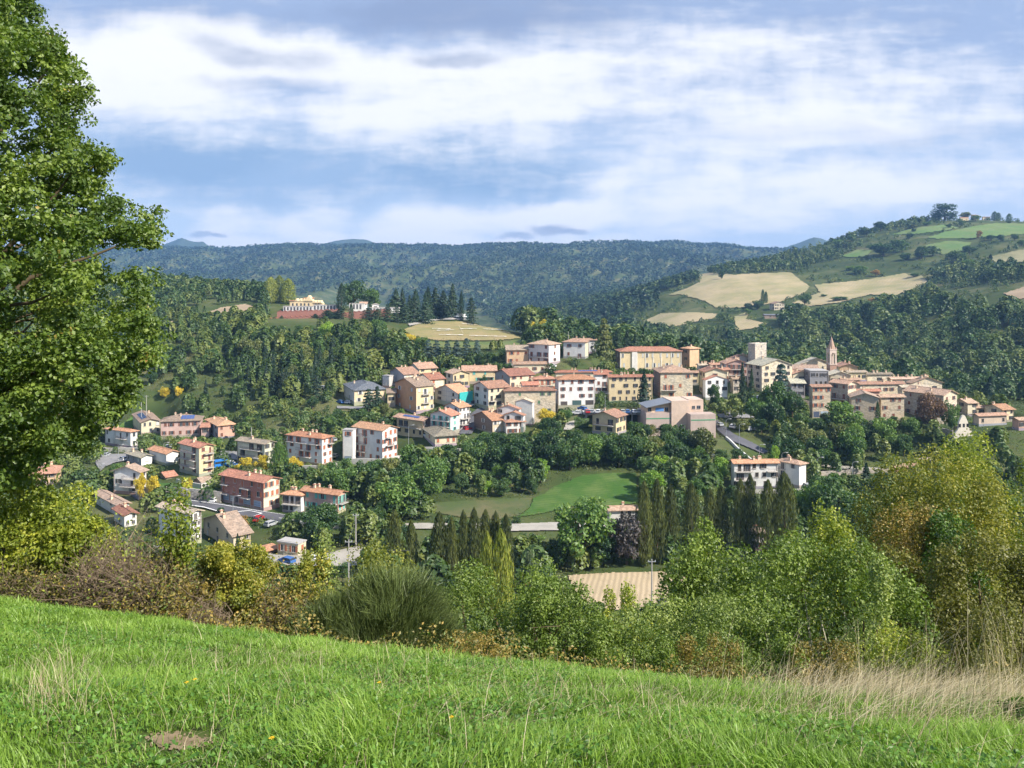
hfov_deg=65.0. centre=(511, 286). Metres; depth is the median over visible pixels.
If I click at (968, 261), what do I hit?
broadleaf tree
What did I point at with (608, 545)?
broadleaf tree
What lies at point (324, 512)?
broadleaf tree
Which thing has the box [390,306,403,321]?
cedar tree
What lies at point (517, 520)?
bush
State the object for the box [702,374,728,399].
apartment house
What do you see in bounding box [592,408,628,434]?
apartment house
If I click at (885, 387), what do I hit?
stone house
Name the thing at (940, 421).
garden wall
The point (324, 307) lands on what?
tomb row
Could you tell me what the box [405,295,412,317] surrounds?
fir tree
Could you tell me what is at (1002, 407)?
house
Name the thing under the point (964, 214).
broadleaf tree
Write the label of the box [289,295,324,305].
cemetery chapel
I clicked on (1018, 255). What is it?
tan field
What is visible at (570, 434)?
broadleaf tree
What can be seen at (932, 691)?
dry grass
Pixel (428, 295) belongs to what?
cypress tree
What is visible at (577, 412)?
parked car
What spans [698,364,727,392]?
house
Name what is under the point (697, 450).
broadleaf tree
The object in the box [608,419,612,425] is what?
window
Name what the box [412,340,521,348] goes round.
grass bank
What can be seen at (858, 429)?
broadleaf tree
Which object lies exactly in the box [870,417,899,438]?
broadleaf tree
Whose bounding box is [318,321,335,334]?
broadleaf tree
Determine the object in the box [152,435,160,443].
broadleaf tree
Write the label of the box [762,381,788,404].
broadleaf tree
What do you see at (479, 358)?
broadleaf tree
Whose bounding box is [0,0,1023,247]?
sky
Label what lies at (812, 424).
broadleaf tree
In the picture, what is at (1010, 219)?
poplar tree
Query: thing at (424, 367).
house
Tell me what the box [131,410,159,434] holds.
house
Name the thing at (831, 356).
bell tower
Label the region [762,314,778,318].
barn
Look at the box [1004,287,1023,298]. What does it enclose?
tan field
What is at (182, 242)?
mountain
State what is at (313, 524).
broadleaf tree
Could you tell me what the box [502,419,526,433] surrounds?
house
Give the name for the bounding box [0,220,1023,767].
ground
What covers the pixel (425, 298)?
cypress tree
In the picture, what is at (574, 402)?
door
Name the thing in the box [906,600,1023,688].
shrub
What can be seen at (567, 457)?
broadleaf tree
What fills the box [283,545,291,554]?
door
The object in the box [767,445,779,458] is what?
broadleaf tree
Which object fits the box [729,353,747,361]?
house
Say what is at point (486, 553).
poplar tree
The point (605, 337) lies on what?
cedar tree
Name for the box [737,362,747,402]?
fir tree
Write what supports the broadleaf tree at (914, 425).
on the ground at (160, 404)
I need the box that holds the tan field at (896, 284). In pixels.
[793,273,926,305]
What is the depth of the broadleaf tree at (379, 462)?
249.43 m
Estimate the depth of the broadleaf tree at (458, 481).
239.75 m
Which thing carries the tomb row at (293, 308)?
on the ground at (160, 404)
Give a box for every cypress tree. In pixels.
[334,283,348,309]
[348,303,354,319]
[412,289,420,318]
[421,291,429,319]
[426,287,433,316]
[458,290,464,319]
[874,401,880,417]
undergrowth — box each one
[0,567,1023,693]
[6,331,1023,607]
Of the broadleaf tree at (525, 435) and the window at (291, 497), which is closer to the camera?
the window at (291, 497)
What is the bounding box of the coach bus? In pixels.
[214,459,227,467]
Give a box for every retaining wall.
[136,486,221,502]
[819,468,892,475]
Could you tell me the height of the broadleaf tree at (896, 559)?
7.948 m
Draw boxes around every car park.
[563,409,595,429]
[718,412,753,417]
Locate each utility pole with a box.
[345,540,348,585]
[353,513,358,547]
[648,559,655,600]
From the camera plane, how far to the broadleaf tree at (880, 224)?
1438.47 m
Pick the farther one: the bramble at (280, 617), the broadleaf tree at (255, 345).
the broadleaf tree at (255, 345)
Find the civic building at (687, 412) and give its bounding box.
[637,396,715,437]
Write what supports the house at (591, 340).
on the ground at (160, 404)
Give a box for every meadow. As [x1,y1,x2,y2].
[432,498,531,518]
[519,472,637,516]
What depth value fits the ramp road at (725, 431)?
289.77 m
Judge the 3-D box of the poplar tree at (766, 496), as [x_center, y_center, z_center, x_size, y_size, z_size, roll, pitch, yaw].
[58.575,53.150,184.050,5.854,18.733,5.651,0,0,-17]
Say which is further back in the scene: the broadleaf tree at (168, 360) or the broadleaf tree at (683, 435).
the broadleaf tree at (168, 360)
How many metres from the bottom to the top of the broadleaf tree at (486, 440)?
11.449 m
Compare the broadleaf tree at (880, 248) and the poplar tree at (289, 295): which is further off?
the broadleaf tree at (880, 248)
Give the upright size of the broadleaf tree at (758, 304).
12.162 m
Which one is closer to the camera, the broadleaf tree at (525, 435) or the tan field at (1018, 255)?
the broadleaf tree at (525, 435)
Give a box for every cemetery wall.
[275,315,312,318]
[277,309,337,317]
[343,309,389,318]
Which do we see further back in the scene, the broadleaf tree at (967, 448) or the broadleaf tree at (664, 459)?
the broadleaf tree at (664, 459)
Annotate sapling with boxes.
[155,477,200,591]
[306,527,341,596]
[835,548,900,683]
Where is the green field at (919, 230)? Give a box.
[894,224,956,233]
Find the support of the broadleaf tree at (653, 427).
on the ground at (160, 404)
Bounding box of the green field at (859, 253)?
[840,249,870,256]
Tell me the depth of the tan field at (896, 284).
1030.43 m
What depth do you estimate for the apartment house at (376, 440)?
286.67 m
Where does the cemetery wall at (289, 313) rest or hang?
on the ground at (160, 404)
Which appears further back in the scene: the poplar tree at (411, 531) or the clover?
the poplar tree at (411, 531)
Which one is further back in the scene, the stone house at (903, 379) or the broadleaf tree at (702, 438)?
the stone house at (903, 379)
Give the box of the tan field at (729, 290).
[669,272,808,307]
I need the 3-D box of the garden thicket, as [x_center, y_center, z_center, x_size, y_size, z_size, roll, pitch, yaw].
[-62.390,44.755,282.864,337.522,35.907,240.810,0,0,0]
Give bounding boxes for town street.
[459,408,485,433]
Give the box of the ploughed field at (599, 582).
[568,571,684,609]
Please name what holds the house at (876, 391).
on the ground at (160, 404)
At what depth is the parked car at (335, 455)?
290.43 m
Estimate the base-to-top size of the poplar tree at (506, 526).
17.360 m
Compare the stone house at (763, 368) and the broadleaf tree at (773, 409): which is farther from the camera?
the stone house at (763, 368)
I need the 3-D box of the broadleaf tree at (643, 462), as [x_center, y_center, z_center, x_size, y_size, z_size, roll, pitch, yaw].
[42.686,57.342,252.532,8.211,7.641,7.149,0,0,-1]
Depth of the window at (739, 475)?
250.06 m
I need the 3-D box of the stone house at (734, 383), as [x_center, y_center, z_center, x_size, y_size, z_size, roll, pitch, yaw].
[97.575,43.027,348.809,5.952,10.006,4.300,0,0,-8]
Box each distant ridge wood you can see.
[15,239,809,271]
[102,247,752,309]
[481,266,715,332]
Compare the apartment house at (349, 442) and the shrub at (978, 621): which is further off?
the apartment house at (349, 442)
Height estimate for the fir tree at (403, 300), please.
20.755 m
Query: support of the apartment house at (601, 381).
on the ground at (160, 404)
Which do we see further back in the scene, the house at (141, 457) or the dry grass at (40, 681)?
the house at (141, 457)
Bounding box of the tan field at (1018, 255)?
[992,249,1023,263]
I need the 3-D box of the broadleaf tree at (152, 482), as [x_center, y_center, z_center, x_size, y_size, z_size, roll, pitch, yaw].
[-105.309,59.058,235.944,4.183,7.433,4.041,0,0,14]
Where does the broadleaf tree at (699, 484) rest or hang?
on the ground at (160, 404)
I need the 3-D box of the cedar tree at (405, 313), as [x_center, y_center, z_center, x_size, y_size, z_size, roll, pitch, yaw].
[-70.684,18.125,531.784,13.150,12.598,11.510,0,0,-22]
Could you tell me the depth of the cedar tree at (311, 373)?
354.81 m
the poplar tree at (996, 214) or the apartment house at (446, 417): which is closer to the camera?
the apartment house at (446, 417)
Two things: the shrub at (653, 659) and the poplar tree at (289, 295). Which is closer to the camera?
the shrub at (653, 659)
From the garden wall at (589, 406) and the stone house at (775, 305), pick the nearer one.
the garden wall at (589, 406)
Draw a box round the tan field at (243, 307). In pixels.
[211,304,252,312]
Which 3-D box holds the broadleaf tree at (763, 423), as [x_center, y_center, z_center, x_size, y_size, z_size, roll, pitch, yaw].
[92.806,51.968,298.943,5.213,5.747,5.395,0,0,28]
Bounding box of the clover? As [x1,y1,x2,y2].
[0,599,1023,767]
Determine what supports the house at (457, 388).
on the ground at (160, 404)
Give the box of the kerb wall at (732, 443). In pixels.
[725,436,751,458]
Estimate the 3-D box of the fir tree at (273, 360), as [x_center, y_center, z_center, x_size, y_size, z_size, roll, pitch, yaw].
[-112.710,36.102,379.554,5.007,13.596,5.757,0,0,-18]
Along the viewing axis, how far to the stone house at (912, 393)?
327.35 m
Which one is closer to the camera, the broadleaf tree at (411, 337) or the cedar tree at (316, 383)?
the cedar tree at (316, 383)
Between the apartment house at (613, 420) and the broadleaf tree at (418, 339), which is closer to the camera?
the apartment house at (613, 420)
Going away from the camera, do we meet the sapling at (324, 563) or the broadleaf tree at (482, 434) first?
the sapling at (324, 563)
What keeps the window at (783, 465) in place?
in the apartment house at (794, 469)
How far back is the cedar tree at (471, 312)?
550.84 m
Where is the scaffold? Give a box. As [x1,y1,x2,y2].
[435,389,472,402]
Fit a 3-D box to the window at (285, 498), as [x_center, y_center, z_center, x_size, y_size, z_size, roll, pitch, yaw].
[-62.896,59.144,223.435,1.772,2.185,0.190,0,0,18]
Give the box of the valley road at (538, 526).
[405,522,607,530]
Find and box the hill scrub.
[618,218,1023,344]
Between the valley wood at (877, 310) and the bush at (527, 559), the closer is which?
the bush at (527, 559)
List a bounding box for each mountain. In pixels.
[164,238,209,246]
[329,239,370,244]
[786,237,825,248]
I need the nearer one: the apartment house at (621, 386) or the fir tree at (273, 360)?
the apartment house at (621, 386)
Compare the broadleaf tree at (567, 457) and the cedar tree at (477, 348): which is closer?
the broadleaf tree at (567, 457)
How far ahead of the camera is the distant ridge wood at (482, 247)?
3519.97 m
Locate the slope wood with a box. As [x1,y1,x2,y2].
[0,303,562,415]
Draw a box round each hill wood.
[2,272,390,317]
[504,215,1017,330]
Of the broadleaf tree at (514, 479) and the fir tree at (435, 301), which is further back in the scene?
the fir tree at (435, 301)
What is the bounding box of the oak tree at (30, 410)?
[0,0,177,491]
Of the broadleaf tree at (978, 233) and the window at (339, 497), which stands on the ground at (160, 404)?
the broadleaf tree at (978, 233)
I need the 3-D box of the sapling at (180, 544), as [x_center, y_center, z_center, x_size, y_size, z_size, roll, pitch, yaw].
[-5.378,4.389,12.873,0.716,2.688,0.554,0,0,21]
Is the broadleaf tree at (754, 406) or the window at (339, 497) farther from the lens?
the broadleaf tree at (754, 406)
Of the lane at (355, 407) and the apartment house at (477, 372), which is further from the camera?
the apartment house at (477, 372)
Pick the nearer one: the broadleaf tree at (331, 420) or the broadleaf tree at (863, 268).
the broadleaf tree at (331, 420)
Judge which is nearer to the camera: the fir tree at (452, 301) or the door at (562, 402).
the door at (562, 402)
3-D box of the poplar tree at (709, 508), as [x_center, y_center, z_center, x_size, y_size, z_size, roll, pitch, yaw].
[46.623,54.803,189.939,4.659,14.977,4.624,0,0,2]
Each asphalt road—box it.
[96,454,125,470]
[130,494,293,519]
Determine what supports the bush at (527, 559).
on the ground at (160, 404)
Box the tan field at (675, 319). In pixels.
[644,312,715,325]
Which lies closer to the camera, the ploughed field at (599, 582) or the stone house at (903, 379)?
the ploughed field at (599, 582)
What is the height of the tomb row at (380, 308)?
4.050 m
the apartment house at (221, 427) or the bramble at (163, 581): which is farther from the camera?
the apartment house at (221, 427)
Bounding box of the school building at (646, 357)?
[615,346,681,370]
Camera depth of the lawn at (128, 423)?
357.73 m
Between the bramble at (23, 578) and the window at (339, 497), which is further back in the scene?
the window at (339, 497)
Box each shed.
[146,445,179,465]
[158,470,177,478]
[191,475,211,483]
[262,543,277,552]
[277,537,306,554]
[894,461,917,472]
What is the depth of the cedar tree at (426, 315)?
534.40 m
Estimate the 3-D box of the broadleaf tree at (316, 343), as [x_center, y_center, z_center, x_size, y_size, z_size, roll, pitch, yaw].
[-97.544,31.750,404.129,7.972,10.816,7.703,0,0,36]
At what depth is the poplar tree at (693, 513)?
187.22 m
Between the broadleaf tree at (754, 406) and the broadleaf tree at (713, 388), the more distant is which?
the broadleaf tree at (713, 388)
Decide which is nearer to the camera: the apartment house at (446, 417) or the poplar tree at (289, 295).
the apartment house at (446, 417)
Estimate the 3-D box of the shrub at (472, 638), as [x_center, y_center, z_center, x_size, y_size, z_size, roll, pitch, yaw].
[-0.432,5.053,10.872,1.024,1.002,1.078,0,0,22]
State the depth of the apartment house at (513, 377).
350.30 m
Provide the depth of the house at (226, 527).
195.43 m
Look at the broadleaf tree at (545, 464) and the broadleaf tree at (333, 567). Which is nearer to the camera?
the broadleaf tree at (333, 567)
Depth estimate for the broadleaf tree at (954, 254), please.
1101.36 m
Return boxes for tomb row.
[283,306,312,310]
[313,305,340,309]
[349,303,364,310]
[369,307,399,312]
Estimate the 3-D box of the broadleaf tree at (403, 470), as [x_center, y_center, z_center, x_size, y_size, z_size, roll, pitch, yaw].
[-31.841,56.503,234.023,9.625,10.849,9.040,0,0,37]
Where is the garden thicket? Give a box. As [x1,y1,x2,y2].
[0,346,732,584]
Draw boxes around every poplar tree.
[263,277,278,302]
[266,442,288,476]
[273,275,283,302]
[279,278,296,303]
[384,509,405,556]
[402,520,421,569]
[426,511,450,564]
[444,515,458,571]
[456,509,471,569]
[464,507,483,568]
[474,531,500,631]
[477,509,492,567]
[487,528,516,628]
[489,510,500,568]
[498,514,515,587]
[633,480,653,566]
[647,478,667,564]
[661,483,680,560]
[678,482,702,547]
[700,487,718,546]
[712,485,730,549]
[729,478,750,552]
[741,473,760,553]
[755,479,780,558]
[760,290,764,301]
[769,471,801,549]
[991,211,998,220]
[1005,214,1012,222]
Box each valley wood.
[153,388,1023,663]
[510,296,1023,399]
[612,260,1023,355]
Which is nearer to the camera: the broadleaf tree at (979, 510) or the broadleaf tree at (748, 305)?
the broadleaf tree at (979, 510)
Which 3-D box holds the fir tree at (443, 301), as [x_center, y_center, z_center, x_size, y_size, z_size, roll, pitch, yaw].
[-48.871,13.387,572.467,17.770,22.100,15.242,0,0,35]
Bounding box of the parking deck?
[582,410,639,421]
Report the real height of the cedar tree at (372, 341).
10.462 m
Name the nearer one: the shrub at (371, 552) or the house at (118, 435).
the shrub at (371, 552)
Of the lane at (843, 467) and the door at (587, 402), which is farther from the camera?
the door at (587, 402)
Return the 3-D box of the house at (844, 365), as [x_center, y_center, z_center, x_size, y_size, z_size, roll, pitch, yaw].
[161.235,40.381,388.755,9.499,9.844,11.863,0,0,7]
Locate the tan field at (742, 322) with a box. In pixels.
[734,312,766,329]
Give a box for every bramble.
[0,538,88,605]
[29,502,223,614]
[96,527,247,626]
[182,582,252,629]
[234,542,343,634]
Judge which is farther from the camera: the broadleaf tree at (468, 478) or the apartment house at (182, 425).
the apartment house at (182, 425)
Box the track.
[409,317,458,324]
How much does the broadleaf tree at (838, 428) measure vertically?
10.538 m
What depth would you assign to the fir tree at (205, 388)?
353.57 m
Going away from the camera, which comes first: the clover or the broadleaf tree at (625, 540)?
the clover
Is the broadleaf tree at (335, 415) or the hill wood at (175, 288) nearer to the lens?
the broadleaf tree at (335, 415)
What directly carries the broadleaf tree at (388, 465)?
on the ground at (160, 404)
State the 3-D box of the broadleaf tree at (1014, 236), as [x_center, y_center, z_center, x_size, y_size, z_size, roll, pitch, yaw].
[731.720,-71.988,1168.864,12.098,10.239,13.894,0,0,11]
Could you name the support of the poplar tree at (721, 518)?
on the ground at (160, 404)
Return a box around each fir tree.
[203,379,208,398]
[235,533,239,553]
[241,365,252,388]
[263,363,270,383]
[268,366,278,396]
[270,349,278,373]
[275,366,287,398]
[299,348,304,369]
[312,354,320,384]
[317,344,324,373]
[326,346,335,367]
[389,289,402,310]
[398,288,406,315]
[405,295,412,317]
[431,287,444,319]
[434,290,448,319]
[443,283,460,318]
[634,371,651,404]
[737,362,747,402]
[746,369,755,400]
[860,462,871,489]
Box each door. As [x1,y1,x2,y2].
[243,499,250,507]
[254,500,260,507]
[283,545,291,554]
[561,401,567,406]
[572,400,580,404]
[585,400,593,405]
[813,411,819,416]
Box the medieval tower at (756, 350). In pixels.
[748,342,766,361]
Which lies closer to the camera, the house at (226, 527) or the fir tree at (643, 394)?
the house at (226, 527)
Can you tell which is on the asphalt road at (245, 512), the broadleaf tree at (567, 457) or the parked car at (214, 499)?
the parked car at (214, 499)
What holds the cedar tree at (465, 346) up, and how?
on the ground at (160, 404)
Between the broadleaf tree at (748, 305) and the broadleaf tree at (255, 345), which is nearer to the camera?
the broadleaf tree at (255, 345)
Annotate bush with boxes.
[336,561,347,577]
[512,515,520,523]
[523,550,538,592]
[714,449,726,456]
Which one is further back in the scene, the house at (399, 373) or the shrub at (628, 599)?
the house at (399, 373)
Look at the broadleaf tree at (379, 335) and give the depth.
431.60 m
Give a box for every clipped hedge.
[546,369,559,373]
[574,417,588,428]
[607,400,641,407]
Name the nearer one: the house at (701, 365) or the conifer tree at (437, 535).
the conifer tree at (437, 535)
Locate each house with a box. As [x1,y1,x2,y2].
[29,461,63,485]
[94,489,131,513]
[103,425,139,447]
[111,461,149,494]
[111,502,139,526]
[124,448,154,465]
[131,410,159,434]
[154,499,204,543]
[159,412,204,438]
[177,437,215,476]
[199,422,211,436]
[202,509,253,549]
[204,416,235,438]
[218,468,282,510]
[234,435,275,466]
[279,486,305,512]
[284,428,333,465]
[299,483,348,513]
[342,428,356,458]
[343,379,385,405]
[351,421,399,458]
[382,375,393,387]
[386,388,396,406]
[388,365,420,384]
[393,412,429,437]
[394,374,434,414]
[407,360,437,374]
[418,371,445,393]
[422,425,459,446]
[429,407,460,432]
[434,383,470,404]
[443,399,470,430]
[445,367,469,387]
[461,363,497,383]
[471,379,511,410]
[472,407,503,433]
[494,367,535,386]
[496,402,521,414]
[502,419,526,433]
[503,384,556,421]
[503,410,525,431]
[505,343,528,366]
[512,359,546,373]
[514,397,534,424]
[519,379,539,386]
[527,339,561,368]
[531,373,554,387]
[553,367,612,376]
[554,372,596,411]
[562,336,588,358]
[580,336,596,353]
[592,369,608,393]
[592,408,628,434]
[605,501,640,525]
[606,372,653,402]
[652,364,694,397]
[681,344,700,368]
[688,368,698,384]
[695,361,707,369]
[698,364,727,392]
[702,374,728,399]
[707,360,719,366]
[715,365,730,381]
[719,356,746,381]
[728,455,780,488]
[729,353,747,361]
[729,374,740,392]
[745,356,793,391]
[751,525,765,549]
[769,301,784,309]
[778,454,808,488]
[787,378,806,397]
[792,363,818,371]
[792,368,803,377]
[794,357,826,369]
[803,368,827,394]
[807,384,832,417]
[828,369,852,383]
[828,378,856,412]
[837,360,857,370]
[840,375,861,381]
[843,368,867,380]
[847,389,880,420]
[856,379,905,393]
[856,386,881,394]
[866,370,893,380]
[877,394,905,419]
[888,374,919,384]
[895,382,929,393]
[902,385,958,417]
[905,374,943,388]
[957,396,977,415]
[970,412,1008,426]
[976,403,985,412]
[982,401,1015,421]
[1009,417,1023,430]
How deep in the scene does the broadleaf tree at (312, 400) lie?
334.57 m
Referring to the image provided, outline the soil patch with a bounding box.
[145,730,217,749]
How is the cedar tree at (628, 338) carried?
on the ground at (160, 404)
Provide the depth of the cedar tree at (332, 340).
408.75 m
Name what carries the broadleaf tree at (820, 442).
on the ground at (160, 404)
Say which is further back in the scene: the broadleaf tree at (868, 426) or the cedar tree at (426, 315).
the cedar tree at (426, 315)
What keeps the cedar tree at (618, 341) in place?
on the ground at (160, 404)
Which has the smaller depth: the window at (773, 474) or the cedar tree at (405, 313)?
the window at (773, 474)
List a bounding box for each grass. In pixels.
[0,593,1022,767]
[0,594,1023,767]
[0,639,145,756]
[655,653,1023,765]
[680,613,1023,691]
[923,589,1023,727]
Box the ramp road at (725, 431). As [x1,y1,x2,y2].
[716,420,767,452]
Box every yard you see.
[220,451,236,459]
[268,546,374,565]
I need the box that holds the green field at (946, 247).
[925,241,970,253]
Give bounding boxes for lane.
[337,406,363,408]
[821,464,894,471]
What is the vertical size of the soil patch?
0.105 m
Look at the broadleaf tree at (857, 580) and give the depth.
19.60 m
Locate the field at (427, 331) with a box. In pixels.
[403,321,519,340]
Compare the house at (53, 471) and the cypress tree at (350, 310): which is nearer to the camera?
the house at (53, 471)
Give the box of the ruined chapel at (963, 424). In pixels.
[938,415,971,437]
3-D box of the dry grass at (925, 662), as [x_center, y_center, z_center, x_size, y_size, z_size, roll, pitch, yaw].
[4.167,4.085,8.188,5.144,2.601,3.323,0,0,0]
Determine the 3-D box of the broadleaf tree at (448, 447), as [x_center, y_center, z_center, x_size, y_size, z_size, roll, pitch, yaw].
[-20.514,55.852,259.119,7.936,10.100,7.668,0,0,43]
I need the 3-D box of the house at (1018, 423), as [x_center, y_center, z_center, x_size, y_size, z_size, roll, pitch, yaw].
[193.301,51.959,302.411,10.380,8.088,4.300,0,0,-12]
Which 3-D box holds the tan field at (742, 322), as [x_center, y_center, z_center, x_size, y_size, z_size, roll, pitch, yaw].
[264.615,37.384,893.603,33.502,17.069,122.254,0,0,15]
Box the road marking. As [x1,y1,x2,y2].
[191,500,284,514]
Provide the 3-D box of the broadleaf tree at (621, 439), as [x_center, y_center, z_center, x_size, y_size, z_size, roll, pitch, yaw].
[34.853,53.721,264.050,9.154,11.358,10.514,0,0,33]
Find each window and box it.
[246,490,251,498]
[255,491,260,497]
[278,544,286,550]
[283,495,288,503]
[289,545,296,552]
[290,496,293,503]
[319,494,325,499]
[338,495,341,503]
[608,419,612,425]
[655,408,663,411]
[737,473,743,479]
[744,464,750,471]
[771,472,777,476]
[779,462,785,468]
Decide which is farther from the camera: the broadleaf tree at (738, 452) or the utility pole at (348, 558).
the broadleaf tree at (738, 452)
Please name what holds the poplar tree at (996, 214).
on the ground at (160, 404)
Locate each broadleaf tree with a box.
[106,463,121,476]
[133,472,145,499]
[145,371,157,383]
[145,475,159,495]
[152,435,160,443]
[158,386,170,397]
[160,354,171,370]
[174,386,183,397]
[182,477,192,487]
[186,399,196,413]
[201,348,219,365]
[212,437,223,450]
[235,457,252,468]
[237,336,261,357]
[243,416,252,421]
[243,464,253,471]
[253,455,269,469]
[279,364,298,374]
[288,342,302,347]
[288,456,303,472]
[293,343,313,355]
[294,325,303,335]
[295,502,340,530]
[306,517,334,545]
[307,396,318,409]
[310,339,324,352]
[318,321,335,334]
[319,461,340,474]
[320,462,357,493]
[325,416,336,428]
[325,564,336,580]
[331,412,341,423]
[333,409,345,415]
[337,457,353,469]
[343,280,366,304]
[348,409,366,420]
[349,460,381,493]
[357,288,380,306]
[359,328,368,341]
[370,319,387,333]
[372,328,391,348]
[372,508,383,519]
[373,459,383,467]
[374,472,421,515]
[377,416,392,425]
[378,403,389,415]
[380,457,398,473]
[389,463,416,485]
[395,524,412,539]
[396,444,429,467]
[406,334,420,339]
[412,336,427,348]
[412,457,449,495]
[433,455,450,479]
[441,444,458,463]
[445,465,456,483]
[452,473,469,492]
[458,440,489,467]
[461,465,476,482]
[469,433,494,467]
[472,466,485,480]
[473,471,487,479]
[474,431,493,443]
[475,352,485,364]
[478,481,492,494]
[481,441,511,470]
[485,352,492,362]
[488,433,508,448]
[491,465,503,480]
[491,476,510,496]
[498,348,505,358]
[500,463,520,477]
[503,433,514,443]
[503,437,533,472]
[512,475,524,490]
[518,433,530,438]
[524,478,537,493]
[528,533,545,542]
[530,430,564,469]
[532,458,549,482]
[536,408,555,419]
[538,541,552,559]
[539,417,563,444]
[546,534,570,567]
[553,495,616,566]
[555,435,585,470]
[557,409,572,422]
[562,429,583,450]
[580,434,605,464]
[583,526,621,565]
[596,432,608,459]
[604,432,633,467]
[607,511,646,564]
[624,434,651,466]
[627,421,643,436]
[635,456,657,471]
[639,470,666,485]
[640,435,665,459]
[642,516,784,676]
[643,424,651,436]
[647,424,658,435]
[653,454,669,471]
[659,424,676,439]
[660,439,689,461]
[661,433,683,449]
[673,424,698,452]
[685,445,704,458]
[686,479,710,503]
[688,427,717,456]
[707,384,720,406]
[708,356,718,361]
[714,456,727,477]
[714,526,946,686]
[718,271,724,278]
[724,484,736,501]
[730,448,747,458]
[733,419,750,430]
[743,397,768,423]
[744,303,752,308]
[752,299,762,308]
[754,419,767,433]
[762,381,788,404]
[762,402,787,425]
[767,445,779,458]
[769,436,805,459]
[779,498,869,683]
[782,390,804,416]
[783,433,801,447]
[784,488,808,522]
[791,423,827,449]
[793,413,808,422]
[795,481,824,518]
[797,294,811,305]
[806,418,825,432]
[806,435,835,463]
[809,472,832,484]
[809,476,871,530]
[811,448,830,467]
[816,418,831,432]
[820,412,828,419]
[824,401,863,426]
[825,422,850,450]
[827,472,845,484]
[830,538,938,673]
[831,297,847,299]
[836,423,865,442]
[836,431,867,459]
[843,441,1023,677]
[845,265,854,269]
[852,266,867,273]
[854,420,876,440]
[859,228,872,236]
[860,473,889,491]
[869,243,898,255]
[869,496,949,648]
[870,269,880,276]
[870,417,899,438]
[873,221,886,230]
[884,434,900,453]
[889,240,897,246]
[894,417,905,431]
[896,240,908,251]
[896,434,912,456]
[897,526,1023,686]
[898,252,910,259]
[899,417,921,438]
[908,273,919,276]
[913,246,929,258]
[914,392,947,423]
[917,504,995,671]
[923,425,1023,622]
[927,246,940,255]
[930,203,957,220]
[941,400,961,429]
[944,251,966,260]
[958,212,971,216]
[960,259,977,266]
[961,245,977,255]
[970,215,980,220]
[976,231,982,237]
[986,235,995,240]
[996,235,1004,240]
[1010,234,1019,240]
[1017,240,1023,245]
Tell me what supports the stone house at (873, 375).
on the ground at (160, 404)
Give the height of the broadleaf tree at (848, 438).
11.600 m
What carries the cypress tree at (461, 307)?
on the ground at (160, 404)
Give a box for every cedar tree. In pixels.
[216,507,224,513]
[246,358,253,381]
[263,346,268,358]
[284,366,288,379]
[307,367,314,393]
[310,370,321,398]
[317,310,338,318]
[328,335,336,356]
[333,309,348,319]
[359,308,377,320]
[361,389,375,412]
[369,331,376,348]
[370,309,386,321]
[372,386,382,407]
[380,306,395,321]
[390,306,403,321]
[397,305,415,323]
[406,298,421,322]
[416,302,434,323]
[424,340,432,361]
[430,340,440,363]
[442,340,453,357]
[451,340,461,360]
[461,338,471,361]
[464,297,478,324]
[472,340,481,357]
[591,335,599,351]
[592,318,617,365]
[610,329,622,365]
[623,330,631,346]
[632,333,639,345]
[773,364,791,404]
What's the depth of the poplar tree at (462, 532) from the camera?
159.29 m
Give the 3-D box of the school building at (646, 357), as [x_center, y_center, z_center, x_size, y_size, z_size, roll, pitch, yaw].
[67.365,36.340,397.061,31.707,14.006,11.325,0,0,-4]
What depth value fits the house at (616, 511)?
214.37 m
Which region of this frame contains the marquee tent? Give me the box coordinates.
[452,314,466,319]
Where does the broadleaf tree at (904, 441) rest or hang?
on the ground at (160, 404)
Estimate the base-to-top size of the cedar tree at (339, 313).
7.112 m
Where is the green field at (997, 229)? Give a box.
[929,223,1023,238]
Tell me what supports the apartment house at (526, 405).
on the ground at (160, 404)
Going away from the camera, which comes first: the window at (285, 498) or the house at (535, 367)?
the window at (285, 498)
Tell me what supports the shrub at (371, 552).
on the ground at (160, 404)
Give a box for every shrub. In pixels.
[0,470,104,603]
[39,513,128,605]
[154,569,259,628]
[195,535,279,631]
[278,543,335,624]
[283,585,371,642]
[312,554,475,654]
[334,538,419,594]
[432,555,592,661]
[444,627,511,658]
[507,574,614,666]
[567,618,611,665]
[580,618,678,672]
[592,588,783,680]
[594,577,655,668]
[674,631,745,679]
[727,631,809,685]
[767,636,861,688]
[851,618,956,686]
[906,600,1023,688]
[996,696,1023,720]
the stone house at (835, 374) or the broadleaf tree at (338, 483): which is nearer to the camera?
the broadleaf tree at (338, 483)
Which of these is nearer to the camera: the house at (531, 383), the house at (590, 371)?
the house at (531, 383)
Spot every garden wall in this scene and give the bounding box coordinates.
[104,447,147,451]
[176,479,214,487]
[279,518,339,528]
[300,462,336,468]
[340,455,400,463]
[575,405,593,410]
[742,488,803,493]
[849,418,945,425]
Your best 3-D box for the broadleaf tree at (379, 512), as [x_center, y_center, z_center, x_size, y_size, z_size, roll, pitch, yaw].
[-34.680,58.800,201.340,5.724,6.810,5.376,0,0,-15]
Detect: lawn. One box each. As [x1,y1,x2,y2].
[119,416,133,427]
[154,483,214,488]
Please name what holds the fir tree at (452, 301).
on the ground at (160, 404)
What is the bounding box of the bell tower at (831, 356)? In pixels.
[826,333,836,370]
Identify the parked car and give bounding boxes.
[209,497,216,501]
[252,515,264,521]
[263,519,278,527]
[277,555,295,563]
[332,453,338,457]
[572,410,581,414]
[577,406,586,409]

